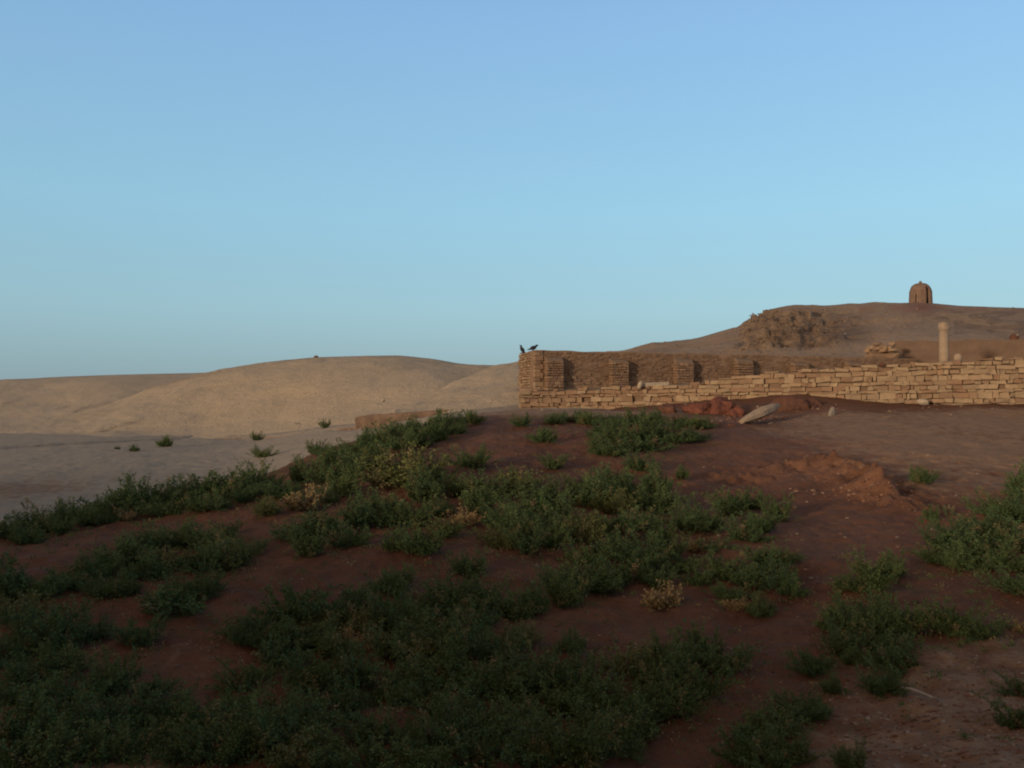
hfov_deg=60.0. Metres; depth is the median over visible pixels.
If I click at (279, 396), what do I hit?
dune
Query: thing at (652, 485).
shrub
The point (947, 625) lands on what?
shrub
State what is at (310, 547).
shrub
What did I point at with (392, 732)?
shrub
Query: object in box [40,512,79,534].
shrub
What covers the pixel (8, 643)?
shrub
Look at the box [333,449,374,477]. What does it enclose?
shrub
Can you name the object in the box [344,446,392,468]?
shrub
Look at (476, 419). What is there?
shrub
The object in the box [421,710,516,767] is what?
shrub
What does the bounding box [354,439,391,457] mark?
shrub
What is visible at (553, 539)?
shrub
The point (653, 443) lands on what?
shrub
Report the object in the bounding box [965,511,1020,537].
shrub
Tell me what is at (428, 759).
shrub
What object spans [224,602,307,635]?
shrub
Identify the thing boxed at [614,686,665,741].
shrub
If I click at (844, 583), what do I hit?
shrub
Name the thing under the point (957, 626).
shrub
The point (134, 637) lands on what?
shrub
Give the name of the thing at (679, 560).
shrub
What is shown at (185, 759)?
shrub
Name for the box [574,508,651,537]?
shrub
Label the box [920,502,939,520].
shrub
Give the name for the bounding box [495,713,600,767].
shrub
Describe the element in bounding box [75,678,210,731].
shrub
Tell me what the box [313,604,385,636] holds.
shrub
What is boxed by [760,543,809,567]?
shrub
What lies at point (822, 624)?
shrub
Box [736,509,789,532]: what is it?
shrub
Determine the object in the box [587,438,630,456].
shrub
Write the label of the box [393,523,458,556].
shrub
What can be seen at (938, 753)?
loose stones
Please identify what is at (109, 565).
shrub
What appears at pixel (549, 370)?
enclosure wall
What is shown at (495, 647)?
shrub
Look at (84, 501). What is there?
shrub
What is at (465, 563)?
shrub
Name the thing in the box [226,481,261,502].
shrub
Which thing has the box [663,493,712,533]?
shrub
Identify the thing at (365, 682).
shrub
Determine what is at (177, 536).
shrub
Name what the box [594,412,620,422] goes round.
shrub
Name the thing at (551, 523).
shrub
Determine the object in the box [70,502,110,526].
shrub
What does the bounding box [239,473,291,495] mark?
shrub
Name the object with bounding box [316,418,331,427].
shrub
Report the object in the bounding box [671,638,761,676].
shrub
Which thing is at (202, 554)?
shrub
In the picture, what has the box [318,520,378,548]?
shrub
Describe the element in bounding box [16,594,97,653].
shrub
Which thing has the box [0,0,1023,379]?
sky
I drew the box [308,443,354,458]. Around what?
shrub
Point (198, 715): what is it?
shrub
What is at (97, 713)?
shrub
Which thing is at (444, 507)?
shrub
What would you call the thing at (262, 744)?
shrub
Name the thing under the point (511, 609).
shrub
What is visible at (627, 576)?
shrub
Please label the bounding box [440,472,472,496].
shrub
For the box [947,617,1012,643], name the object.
shrub
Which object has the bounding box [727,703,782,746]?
shrub
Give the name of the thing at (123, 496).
shrub
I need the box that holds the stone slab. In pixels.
[739,403,779,423]
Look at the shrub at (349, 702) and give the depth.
10.19 m
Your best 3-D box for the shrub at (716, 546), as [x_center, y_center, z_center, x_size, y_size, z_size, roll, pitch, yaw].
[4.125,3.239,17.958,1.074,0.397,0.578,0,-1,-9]
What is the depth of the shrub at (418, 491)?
21.27 m
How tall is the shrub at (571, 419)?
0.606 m
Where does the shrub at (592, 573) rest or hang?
on the ground
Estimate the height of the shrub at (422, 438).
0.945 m
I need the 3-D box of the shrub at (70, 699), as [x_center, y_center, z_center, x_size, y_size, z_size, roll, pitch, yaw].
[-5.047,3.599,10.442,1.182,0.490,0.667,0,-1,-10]
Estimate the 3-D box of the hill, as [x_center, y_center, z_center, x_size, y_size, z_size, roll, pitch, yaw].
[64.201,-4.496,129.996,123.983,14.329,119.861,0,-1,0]
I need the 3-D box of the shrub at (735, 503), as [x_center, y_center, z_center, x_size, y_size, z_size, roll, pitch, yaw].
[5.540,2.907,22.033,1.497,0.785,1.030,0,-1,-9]
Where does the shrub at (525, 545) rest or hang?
on the ground
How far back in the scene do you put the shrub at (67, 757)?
8.85 m
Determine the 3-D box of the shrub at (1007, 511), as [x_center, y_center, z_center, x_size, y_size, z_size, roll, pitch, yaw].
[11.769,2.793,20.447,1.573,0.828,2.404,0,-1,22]
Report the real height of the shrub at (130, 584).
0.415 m
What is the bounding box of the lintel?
[643,382,668,386]
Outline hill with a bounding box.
[622,302,1023,357]
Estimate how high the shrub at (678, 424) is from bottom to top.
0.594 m
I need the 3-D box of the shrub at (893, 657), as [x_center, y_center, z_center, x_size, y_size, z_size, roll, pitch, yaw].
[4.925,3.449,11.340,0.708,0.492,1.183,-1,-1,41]
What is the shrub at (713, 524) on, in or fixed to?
on the ground
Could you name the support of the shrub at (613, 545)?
on the ground
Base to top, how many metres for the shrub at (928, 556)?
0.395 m
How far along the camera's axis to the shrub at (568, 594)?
14.24 m
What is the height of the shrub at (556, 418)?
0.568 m
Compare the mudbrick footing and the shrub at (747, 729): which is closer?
the shrub at (747, 729)
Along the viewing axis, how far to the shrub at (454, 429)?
32.75 m
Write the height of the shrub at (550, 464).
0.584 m
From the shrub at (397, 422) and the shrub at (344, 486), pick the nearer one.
the shrub at (344, 486)
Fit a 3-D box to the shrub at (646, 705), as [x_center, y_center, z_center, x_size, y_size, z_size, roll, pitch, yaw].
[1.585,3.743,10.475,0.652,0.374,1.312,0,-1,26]
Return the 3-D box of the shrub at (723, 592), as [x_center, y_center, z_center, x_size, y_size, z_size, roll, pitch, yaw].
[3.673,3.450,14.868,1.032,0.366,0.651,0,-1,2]
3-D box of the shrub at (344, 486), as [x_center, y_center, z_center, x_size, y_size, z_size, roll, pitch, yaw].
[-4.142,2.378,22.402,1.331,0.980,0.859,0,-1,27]
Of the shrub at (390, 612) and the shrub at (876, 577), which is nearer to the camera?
the shrub at (390, 612)
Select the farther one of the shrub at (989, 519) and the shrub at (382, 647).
the shrub at (989, 519)
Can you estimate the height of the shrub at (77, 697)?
0.621 m
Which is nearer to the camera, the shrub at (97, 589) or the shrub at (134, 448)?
the shrub at (97, 589)
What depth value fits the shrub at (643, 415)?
36.34 m
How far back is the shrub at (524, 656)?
11.19 m
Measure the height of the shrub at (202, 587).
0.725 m
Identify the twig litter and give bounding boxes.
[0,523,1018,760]
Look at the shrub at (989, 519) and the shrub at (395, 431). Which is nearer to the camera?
the shrub at (989, 519)
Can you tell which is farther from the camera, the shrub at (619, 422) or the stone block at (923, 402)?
the stone block at (923, 402)
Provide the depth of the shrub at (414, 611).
12.88 m
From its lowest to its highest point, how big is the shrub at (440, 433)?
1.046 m
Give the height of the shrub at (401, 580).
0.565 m
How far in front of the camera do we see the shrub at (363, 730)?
9.40 m
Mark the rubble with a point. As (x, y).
(761, 341)
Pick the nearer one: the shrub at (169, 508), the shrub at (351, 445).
the shrub at (169, 508)
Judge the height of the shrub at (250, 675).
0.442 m
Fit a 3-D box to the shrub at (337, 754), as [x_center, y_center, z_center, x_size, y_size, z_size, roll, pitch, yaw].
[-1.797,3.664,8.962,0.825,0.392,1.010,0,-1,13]
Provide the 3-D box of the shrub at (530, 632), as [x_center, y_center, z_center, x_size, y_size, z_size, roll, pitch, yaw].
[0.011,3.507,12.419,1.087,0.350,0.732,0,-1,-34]
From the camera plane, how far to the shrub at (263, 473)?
23.99 m
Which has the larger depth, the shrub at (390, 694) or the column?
the column
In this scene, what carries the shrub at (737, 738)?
on the ground
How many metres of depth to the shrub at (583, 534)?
17.97 m
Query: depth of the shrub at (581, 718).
9.83 m
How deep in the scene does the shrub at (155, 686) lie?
10.82 m
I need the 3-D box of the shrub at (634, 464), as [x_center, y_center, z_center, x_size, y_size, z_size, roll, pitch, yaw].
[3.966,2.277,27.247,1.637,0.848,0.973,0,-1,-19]
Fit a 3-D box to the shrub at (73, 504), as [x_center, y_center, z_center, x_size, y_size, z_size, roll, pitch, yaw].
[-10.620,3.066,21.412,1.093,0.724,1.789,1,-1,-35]
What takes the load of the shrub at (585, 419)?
on the ground
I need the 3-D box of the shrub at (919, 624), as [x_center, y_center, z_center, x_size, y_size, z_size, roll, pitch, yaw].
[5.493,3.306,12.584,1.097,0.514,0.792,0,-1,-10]
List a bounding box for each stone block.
[637,381,642,388]
[917,399,929,405]
[954,354,961,361]
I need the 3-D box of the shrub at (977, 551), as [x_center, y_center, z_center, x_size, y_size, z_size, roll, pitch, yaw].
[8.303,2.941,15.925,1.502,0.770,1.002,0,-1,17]
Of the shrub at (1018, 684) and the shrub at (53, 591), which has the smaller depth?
the shrub at (1018, 684)
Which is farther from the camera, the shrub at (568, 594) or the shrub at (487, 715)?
the shrub at (568, 594)
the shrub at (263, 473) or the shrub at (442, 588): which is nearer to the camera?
the shrub at (442, 588)
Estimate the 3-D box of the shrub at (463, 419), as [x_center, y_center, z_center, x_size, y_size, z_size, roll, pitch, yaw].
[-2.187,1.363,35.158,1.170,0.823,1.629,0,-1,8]
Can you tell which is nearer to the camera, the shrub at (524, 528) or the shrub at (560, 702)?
the shrub at (560, 702)
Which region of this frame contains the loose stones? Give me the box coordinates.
[2,403,1023,767]
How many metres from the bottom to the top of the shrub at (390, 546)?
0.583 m
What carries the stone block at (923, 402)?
on the ground
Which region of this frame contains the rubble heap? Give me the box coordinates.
[864,341,902,357]
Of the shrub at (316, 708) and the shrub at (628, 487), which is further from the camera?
the shrub at (628, 487)
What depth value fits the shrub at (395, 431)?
31.05 m
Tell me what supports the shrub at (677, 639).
on the ground
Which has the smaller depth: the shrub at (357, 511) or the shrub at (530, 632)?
the shrub at (530, 632)
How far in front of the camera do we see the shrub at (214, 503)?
21.21 m
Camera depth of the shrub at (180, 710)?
9.87 m
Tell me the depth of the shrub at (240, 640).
12.40 m
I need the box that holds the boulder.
[1009,334,1018,339]
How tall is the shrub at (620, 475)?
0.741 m
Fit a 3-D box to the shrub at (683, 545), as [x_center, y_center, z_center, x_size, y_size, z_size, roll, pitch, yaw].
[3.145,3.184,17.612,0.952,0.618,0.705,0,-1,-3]
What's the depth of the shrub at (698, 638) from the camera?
12.15 m
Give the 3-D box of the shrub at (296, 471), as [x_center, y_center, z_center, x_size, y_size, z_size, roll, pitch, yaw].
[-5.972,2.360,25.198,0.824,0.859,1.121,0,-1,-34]
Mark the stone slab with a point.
(761, 412)
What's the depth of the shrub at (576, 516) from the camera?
19.35 m
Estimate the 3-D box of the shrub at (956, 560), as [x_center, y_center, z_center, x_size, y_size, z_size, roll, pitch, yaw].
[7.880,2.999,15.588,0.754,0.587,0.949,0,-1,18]
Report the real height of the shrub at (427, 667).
0.720 m
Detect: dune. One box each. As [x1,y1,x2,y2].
[0,355,493,438]
[0,373,200,436]
[395,350,630,412]
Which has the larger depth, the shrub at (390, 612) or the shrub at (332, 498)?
the shrub at (332, 498)
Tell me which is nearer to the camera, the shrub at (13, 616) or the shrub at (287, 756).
the shrub at (287, 756)
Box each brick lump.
[657,403,676,412]
[681,402,710,414]
[710,396,735,413]
[726,406,745,416]
[806,398,824,407]
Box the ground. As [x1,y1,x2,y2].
[0,394,1023,767]
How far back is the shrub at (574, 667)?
11.14 m
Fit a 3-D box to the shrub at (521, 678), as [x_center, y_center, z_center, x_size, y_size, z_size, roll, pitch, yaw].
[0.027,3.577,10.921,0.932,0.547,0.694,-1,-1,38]
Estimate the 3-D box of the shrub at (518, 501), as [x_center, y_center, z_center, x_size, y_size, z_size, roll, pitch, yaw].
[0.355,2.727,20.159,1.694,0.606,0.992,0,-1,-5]
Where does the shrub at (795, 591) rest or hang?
on the ground
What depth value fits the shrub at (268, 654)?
11.72 m
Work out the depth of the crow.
58.46 m
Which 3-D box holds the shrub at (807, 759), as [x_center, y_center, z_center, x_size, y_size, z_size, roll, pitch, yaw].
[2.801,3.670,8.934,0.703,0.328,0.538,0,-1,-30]
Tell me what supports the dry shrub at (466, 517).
on the ground
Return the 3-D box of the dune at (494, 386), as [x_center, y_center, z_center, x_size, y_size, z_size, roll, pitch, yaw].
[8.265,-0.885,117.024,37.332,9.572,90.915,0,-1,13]
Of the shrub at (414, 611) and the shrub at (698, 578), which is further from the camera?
the shrub at (698, 578)
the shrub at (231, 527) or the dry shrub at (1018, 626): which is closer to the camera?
the dry shrub at (1018, 626)
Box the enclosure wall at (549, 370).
[518,350,916,407]
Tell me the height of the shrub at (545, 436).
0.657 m
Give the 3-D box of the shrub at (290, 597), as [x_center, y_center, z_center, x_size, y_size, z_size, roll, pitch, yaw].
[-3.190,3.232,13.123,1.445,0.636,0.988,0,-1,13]
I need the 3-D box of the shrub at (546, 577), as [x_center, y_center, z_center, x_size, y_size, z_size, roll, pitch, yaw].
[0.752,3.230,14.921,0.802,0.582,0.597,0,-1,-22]
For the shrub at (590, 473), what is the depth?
24.14 m
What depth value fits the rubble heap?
71.73 m
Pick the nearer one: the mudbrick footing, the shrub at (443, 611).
the shrub at (443, 611)
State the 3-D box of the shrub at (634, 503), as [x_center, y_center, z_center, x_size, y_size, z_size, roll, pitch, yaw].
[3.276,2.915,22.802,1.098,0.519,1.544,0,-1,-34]
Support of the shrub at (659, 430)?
on the ground
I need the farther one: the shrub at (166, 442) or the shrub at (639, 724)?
the shrub at (166, 442)
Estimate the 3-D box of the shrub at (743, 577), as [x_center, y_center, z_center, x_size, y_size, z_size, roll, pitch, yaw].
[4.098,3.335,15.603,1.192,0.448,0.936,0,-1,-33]
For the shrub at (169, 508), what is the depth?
21.28 m
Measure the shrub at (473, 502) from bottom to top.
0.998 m
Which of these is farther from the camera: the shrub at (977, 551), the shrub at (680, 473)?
the shrub at (680, 473)
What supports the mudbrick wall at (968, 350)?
on the terrace
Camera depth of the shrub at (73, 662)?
11.42 m
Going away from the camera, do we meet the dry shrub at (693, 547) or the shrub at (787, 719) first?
the shrub at (787, 719)
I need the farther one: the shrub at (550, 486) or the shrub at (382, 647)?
the shrub at (550, 486)
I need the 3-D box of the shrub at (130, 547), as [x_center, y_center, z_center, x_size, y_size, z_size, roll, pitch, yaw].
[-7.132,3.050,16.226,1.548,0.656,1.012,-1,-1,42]
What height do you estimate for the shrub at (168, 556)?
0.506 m
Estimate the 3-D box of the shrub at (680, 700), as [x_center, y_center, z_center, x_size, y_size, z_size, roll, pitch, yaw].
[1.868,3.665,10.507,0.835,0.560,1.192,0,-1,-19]
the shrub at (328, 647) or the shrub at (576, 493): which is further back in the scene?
the shrub at (576, 493)
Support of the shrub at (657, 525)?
on the ground
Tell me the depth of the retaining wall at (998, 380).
48.25 m
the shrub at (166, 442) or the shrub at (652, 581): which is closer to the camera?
the shrub at (652, 581)
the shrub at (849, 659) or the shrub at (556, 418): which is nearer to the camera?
the shrub at (849, 659)
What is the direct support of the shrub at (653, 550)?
on the ground
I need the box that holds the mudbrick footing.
[355,409,449,427]
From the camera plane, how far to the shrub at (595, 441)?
29.25 m
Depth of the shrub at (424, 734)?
9.35 m
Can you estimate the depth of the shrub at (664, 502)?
22.02 m
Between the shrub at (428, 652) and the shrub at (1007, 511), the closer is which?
the shrub at (428, 652)
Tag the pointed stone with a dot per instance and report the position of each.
(832, 411)
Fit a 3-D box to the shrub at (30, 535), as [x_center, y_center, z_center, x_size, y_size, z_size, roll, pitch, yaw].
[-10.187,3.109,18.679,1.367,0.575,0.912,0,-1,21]
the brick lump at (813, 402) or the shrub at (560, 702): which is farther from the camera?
the brick lump at (813, 402)
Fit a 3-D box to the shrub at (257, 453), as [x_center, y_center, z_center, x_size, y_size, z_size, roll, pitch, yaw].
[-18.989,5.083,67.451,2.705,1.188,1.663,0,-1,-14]
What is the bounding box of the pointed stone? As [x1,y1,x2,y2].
[828,407,835,415]
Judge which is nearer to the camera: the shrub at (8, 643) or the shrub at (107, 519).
the shrub at (8, 643)
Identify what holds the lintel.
on the retaining wall at (998, 380)
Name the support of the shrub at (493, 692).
on the ground
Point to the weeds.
(694, 717)
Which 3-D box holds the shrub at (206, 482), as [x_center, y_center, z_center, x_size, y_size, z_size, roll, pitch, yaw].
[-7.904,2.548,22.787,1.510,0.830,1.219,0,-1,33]
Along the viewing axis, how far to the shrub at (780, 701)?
10.10 m
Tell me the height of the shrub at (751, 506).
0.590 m
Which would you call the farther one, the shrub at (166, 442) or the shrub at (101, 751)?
the shrub at (166, 442)
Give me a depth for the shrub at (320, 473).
24.62 m
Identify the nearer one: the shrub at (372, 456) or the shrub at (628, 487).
the shrub at (628, 487)
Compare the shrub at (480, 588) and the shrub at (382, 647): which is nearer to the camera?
the shrub at (382, 647)
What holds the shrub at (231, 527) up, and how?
on the ground
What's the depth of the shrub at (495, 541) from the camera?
17.26 m
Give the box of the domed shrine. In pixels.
[909,281,932,303]
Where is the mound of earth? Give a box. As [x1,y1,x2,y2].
[771,396,809,410]
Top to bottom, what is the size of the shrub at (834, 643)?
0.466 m
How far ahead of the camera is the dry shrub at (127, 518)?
20.78 m
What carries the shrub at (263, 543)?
on the ground
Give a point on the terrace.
(592, 388)
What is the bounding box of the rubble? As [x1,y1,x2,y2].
[640,303,1021,355]
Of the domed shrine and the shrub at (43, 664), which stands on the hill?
the domed shrine
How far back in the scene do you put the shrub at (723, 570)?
15.87 m
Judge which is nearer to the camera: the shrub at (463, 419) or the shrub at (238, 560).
the shrub at (238, 560)
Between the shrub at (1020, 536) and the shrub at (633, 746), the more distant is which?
the shrub at (1020, 536)
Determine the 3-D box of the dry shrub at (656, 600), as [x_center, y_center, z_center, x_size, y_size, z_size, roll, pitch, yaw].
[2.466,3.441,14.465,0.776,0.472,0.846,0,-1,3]
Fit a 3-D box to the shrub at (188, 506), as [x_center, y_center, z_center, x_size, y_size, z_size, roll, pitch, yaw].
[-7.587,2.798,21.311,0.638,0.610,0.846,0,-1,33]
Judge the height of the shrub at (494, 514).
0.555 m
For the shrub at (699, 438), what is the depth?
32.99 m
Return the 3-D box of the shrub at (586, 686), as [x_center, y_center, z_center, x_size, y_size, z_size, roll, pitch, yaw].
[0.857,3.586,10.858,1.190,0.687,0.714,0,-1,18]
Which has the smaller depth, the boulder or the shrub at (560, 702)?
the shrub at (560, 702)
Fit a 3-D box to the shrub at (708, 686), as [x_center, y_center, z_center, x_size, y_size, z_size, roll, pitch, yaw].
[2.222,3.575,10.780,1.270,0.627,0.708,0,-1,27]
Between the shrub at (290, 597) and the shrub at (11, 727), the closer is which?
the shrub at (11, 727)
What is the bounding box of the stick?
[900,686,933,698]
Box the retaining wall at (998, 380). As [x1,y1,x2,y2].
[521,357,1023,408]
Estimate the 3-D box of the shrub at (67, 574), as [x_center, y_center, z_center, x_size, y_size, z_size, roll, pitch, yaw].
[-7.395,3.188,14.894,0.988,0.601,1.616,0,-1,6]
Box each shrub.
[0,511,38,538]
[0,545,38,602]
[0,570,82,601]
[0,587,54,621]
[0,597,98,642]
[0,608,65,662]
[0,650,80,682]
[0,678,64,748]
[0,721,82,767]
[3,495,81,532]
[3,516,56,544]
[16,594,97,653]
[22,677,118,738]
[23,708,93,767]
[25,628,99,677]
[28,666,133,710]
[30,553,115,591]
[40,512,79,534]
[50,680,166,737]
[53,496,91,523]
[58,716,131,766]
[65,612,128,641]
[68,640,154,697]
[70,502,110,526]
[70,570,139,597]
[72,542,129,578]
[73,491,115,518]
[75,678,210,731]
[79,496,145,523]
[88,529,153,565]
[97,611,172,648]
[100,569,151,596]
[102,468,149,511]
[113,506,136,520]
[115,673,185,700]
[117,519,177,552]
[117,546,168,581]
[125,514,206,546]
[129,444,139,450]
[132,493,192,516]
[133,473,185,505]
[135,544,189,570]
[135,571,211,620]
[138,681,210,737]
[145,703,233,767]
[148,558,235,602]
[153,434,172,446]
[159,472,210,502]
[167,470,240,497]
[172,529,246,573]
[173,519,226,549]
[173,696,289,767]
[176,689,265,735]
[183,489,208,512]
[191,487,234,510]
[192,528,246,551]
[198,664,295,731]
[200,464,256,499]
[201,655,291,695]
[206,536,263,572]
[207,612,292,646]
[208,517,247,537]
[212,536,277,555]
[220,456,280,489]
[220,688,289,760]
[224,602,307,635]
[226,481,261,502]
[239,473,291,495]
[244,577,343,623]
[245,444,279,457]
[245,494,289,516]
[249,430,265,440]
[249,681,334,754]
[250,609,358,648]
[250,620,311,670]
[253,476,314,498]
[260,670,342,732]
[260,725,339,767]
[266,513,324,541]
[276,640,368,692]
[280,522,336,557]
[281,481,328,511]
[283,583,368,627]
[284,453,317,482]
[290,494,369,536]
[294,712,362,767]
[297,454,362,484]
[301,480,343,502]
[304,438,328,454]
[307,448,346,466]
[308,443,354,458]
[310,621,359,658]
[311,664,369,722]
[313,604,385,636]
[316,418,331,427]
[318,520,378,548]
[324,460,374,497]
[327,436,371,451]
[330,623,382,654]
[330,699,405,752]
[332,634,386,690]
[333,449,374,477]
[335,443,372,460]
[336,576,389,613]
[339,485,375,529]
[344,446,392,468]
[351,486,407,512]
[352,461,405,486]
[354,426,375,446]
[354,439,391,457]
[354,439,456,488]
[357,660,429,709]
[361,496,421,527]
[361,613,427,663]
[363,419,405,441]
[363,582,418,632]
[367,631,493,691]
[368,428,429,448]
[370,736,473,767]
[373,558,423,597]
[376,520,430,553]
[378,416,420,434]
[379,716,416,745]
[381,588,434,629]
[384,605,450,645]
[387,669,496,718]
[391,585,484,618]
[392,412,448,434]
[392,497,439,527]
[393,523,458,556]
[395,689,483,755]
[399,418,439,444]
[400,626,487,663]
[403,465,452,502]
[409,561,509,614]
[411,457,463,485]
[418,495,457,515]
[419,604,498,657]
[420,644,524,696]
[421,513,470,537]
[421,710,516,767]
[424,416,451,441]
[427,405,453,429]
[440,408,472,427]
[440,441,502,467]
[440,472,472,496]
[440,544,491,577]
[441,683,525,738]
[442,594,504,632]
[443,473,486,497]
[443,503,486,525]
[444,570,524,611]
[445,419,469,434]
[449,462,528,500]
[456,474,496,514]
[456,656,551,700]
[461,409,488,424]
[464,522,526,550]
[467,624,526,668]
[476,499,532,527]
[476,644,548,698]
[483,502,538,539]
[484,584,546,621]
[487,463,548,493]
[488,635,587,692]
[489,619,546,647]
[490,690,569,751]
[492,693,538,738]
[493,501,565,536]
[494,491,552,511]
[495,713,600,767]
[500,525,550,554]
[505,659,618,717]
[507,411,535,426]
[511,485,591,517]
[514,469,572,500]
[514,574,550,616]
[523,426,559,442]
[530,453,571,469]
[531,509,584,534]
[531,559,579,590]
[532,510,577,548]
[532,644,603,691]
[532,703,631,767]
[537,648,630,708]
[540,411,567,423]
[542,563,596,608]
[547,623,589,654]
[549,506,611,531]
[550,537,620,566]
[554,552,630,594]
[557,511,607,545]
[558,471,601,505]
[561,409,582,422]
[562,465,621,489]
[563,692,632,737]
[568,673,629,719]
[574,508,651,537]
[575,408,601,424]
[575,465,629,506]
[579,568,624,593]
[580,547,668,585]
[583,419,623,438]
[586,431,614,449]
[586,711,651,762]
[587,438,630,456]
[588,485,639,514]
[589,523,642,558]
[589,631,671,675]
[592,462,640,485]
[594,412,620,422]
[597,417,637,444]
[599,412,639,425]
[608,469,651,497]
[610,504,668,529]
[614,432,647,451]
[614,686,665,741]
[616,520,674,568]
[616,677,675,721]
[617,447,664,471]
[618,417,663,441]
[620,486,662,506]
[623,404,662,425]
[625,663,715,723]
[626,640,684,692]
[627,431,681,450]
[630,559,683,588]
[634,475,697,513]
[636,512,679,543]
[639,416,677,440]
[640,461,677,497]
[640,576,683,609]
[646,528,693,559]
[646,621,706,666]
[647,408,665,425]
[647,649,744,704]
[652,427,698,442]
[654,639,705,687]
[657,551,708,572]
[663,416,690,429]
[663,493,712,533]
[665,617,727,662]
[668,412,713,425]
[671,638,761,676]
[672,425,711,441]
[672,536,715,552]
[674,463,690,479]
[675,563,718,585]
[679,506,736,532]
[688,417,716,428]
[690,535,737,553]
[691,543,761,579]
[699,578,763,600]
[700,485,759,515]
[706,718,779,766]
[719,510,779,542]
[719,595,749,610]
[726,488,772,508]
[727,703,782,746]
[729,559,770,587]
[731,721,811,767]
[733,543,793,565]
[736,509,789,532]
[738,694,816,739]
[743,588,776,618]
[750,551,802,590]
[753,490,796,521]
[758,731,828,767]
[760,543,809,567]
[767,678,831,724]
[774,572,811,598]
[783,645,850,677]
[796,687,833,721]
[811,591,865,632]
[813,584,916,638]
[813,617,863,655]
[817,667,843,695]
[820,736,869,767]
[825,570,888,593]
[835,635,884,669]
[840,619,923,653]
[841,543,909,592]
[850,583,898,618]
[852,653,916,698]
[862,631,927,678]
[867,600,947,636]
[877,549,907,579]
[903,540,967,564]
[907,591,1012,638]
[908,463,942,483]
[910,514,980,555]
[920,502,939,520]
[925,503,1023,541]
[929,607,964,634]
[933,528,1020,569]
[935,537,983,570]
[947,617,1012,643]
[957,485,1023,518]
[964,542,1023,571]
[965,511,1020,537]
[966,552,1023,596]
[972,515,1023,551]
[973,693,1023,728]
[985,488,1023,523]
[986,669,1023,696]
[1000,456,1023,498]
[1003,618,1023,631]
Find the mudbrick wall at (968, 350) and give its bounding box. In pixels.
[893,339,1023,362]
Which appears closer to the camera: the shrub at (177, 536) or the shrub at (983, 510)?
the shrub at (177, 536)
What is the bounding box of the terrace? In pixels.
[521,382,704,391]
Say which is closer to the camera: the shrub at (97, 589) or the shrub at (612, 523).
the shrub at (97, 589)
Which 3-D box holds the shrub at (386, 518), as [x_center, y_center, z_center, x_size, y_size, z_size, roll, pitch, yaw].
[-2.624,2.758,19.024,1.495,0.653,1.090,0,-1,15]
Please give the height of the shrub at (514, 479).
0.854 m
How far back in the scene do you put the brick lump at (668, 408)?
46.08 m
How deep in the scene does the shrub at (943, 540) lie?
16.72 m
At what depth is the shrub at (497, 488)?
21.92 m
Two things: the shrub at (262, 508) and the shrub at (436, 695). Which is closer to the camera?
the shrub at (436, 695)
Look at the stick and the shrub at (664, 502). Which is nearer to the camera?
the stick
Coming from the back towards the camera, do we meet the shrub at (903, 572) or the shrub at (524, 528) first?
the shrub at (524, 528)
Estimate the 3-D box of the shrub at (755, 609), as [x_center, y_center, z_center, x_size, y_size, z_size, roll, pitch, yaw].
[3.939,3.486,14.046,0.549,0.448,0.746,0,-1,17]
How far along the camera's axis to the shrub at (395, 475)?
22.84 m
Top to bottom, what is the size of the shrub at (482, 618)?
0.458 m
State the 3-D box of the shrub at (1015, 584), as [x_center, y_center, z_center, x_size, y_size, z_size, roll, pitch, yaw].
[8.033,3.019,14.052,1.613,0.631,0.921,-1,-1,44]
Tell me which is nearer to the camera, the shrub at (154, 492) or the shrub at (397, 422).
the shrub at (154, 492)
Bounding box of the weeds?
[0,415,1023,767]
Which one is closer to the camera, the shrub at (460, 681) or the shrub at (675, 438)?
the shrub at (460, 681)
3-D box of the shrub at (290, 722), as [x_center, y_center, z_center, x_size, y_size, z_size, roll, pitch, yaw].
[-2.283,3.551,9.390,0.801,0.682,1.338,0,-1,4]
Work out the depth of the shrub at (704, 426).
37.15 m
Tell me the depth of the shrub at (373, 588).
13.40 m
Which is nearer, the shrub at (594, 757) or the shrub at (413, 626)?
the shrub at (594, 757)
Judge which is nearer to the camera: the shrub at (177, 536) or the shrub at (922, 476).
the shrub at (177, 536)
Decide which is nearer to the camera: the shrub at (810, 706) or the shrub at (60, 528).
the shrub at (810, 706)
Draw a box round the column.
[938,322,949,362]
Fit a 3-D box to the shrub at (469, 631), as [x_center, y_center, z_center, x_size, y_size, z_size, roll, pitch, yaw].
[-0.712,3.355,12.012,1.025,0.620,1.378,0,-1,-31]
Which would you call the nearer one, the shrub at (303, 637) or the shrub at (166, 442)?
the shrub at (303, 637)
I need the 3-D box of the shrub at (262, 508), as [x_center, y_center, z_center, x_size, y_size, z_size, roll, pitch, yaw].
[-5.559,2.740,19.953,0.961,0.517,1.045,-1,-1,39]
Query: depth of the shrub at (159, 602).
13.59 m
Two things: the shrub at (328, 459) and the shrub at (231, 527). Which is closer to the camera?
the shrub at (231, 527)
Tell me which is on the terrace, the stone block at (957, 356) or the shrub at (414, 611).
the stone block at (957, 356)
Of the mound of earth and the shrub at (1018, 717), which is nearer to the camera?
the shrub at (1018, 717)
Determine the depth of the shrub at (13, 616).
12.57 m
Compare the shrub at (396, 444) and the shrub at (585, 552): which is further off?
the shrub at (396, 444)
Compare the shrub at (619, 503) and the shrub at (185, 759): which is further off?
the shrub at (619, 503)
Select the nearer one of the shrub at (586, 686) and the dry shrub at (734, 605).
the shrub at (586, 686)
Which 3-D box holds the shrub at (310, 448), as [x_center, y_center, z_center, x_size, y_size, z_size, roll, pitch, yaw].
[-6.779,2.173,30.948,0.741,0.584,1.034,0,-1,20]
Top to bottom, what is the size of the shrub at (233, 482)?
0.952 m

